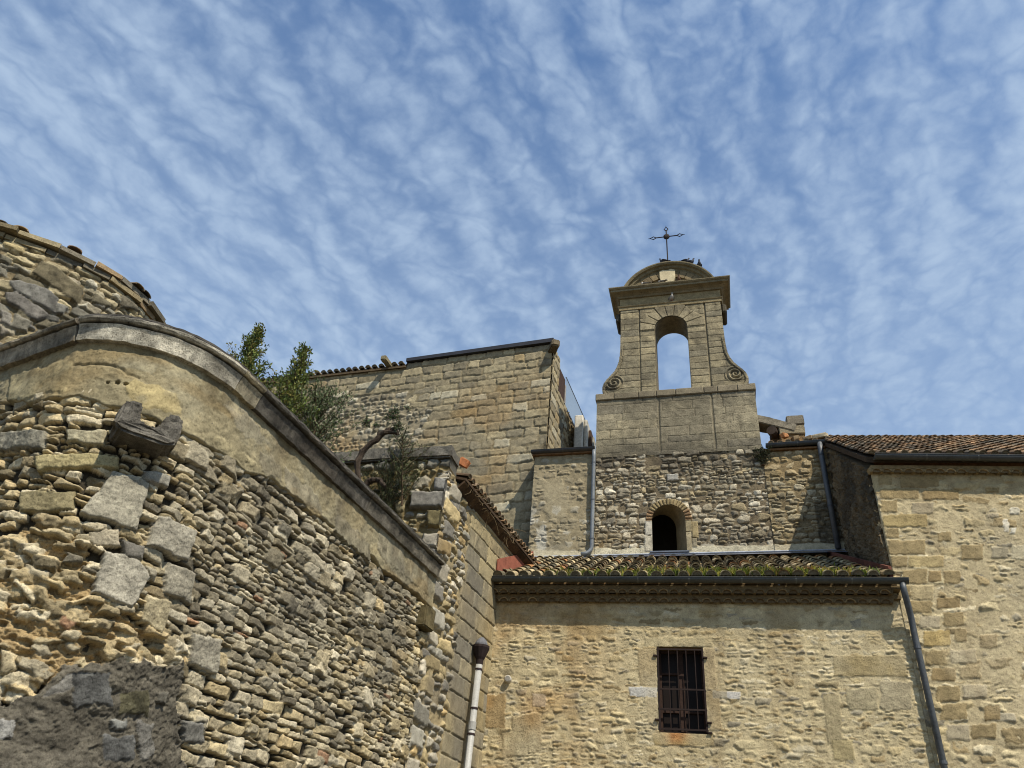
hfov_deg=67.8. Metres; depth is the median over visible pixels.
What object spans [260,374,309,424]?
olive bush
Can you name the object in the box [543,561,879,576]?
moss
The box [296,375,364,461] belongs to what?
olive bush
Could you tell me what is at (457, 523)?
passage building
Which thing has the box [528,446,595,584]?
tower annex
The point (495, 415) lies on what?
back building
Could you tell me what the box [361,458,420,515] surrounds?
plant
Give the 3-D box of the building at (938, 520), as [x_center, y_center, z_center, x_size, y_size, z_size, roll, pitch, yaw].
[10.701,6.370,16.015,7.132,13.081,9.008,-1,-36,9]
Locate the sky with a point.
(360, 182)
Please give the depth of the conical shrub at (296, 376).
12.47 m
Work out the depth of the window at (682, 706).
13.41 m
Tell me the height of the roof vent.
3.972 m
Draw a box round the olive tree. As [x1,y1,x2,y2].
[354,405,412,487]
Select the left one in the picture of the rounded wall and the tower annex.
the rounded wall
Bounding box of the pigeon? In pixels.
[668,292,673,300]
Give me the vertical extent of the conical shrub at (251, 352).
3.384 m
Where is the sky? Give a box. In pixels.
[0,0,1023,448]
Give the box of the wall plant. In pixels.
[752,444,773,465]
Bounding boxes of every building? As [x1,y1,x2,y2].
[260,338,584,545]
[333,445,536,767]
[464,549,947,767]
[823,434,1023,767]
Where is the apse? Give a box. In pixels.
[0,220,165,344]
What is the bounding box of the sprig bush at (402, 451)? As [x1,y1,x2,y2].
[384,425,433,505]
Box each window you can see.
[650,504,688,552]
[653,646,712,733]
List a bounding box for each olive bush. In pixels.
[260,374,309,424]
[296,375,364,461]
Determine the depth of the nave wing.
18.77 m
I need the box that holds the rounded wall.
[0,313,444,767]
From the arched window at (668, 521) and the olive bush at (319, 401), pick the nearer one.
the olive bush at (319, 401)
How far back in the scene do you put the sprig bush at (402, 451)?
13.64 m
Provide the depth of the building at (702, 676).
13.37 m
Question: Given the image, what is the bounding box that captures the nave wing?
[764,432,850,584]
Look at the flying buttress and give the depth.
20.26 m
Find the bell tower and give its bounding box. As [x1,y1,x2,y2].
[594,227,778,584]
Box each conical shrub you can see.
[226,322,279,391]
[271,341,319,427]
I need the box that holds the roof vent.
[574,415,595,448]
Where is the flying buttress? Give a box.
[758,415,805,446]
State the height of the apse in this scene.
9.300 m
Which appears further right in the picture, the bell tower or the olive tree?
the bell tower
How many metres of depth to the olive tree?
13.32 m

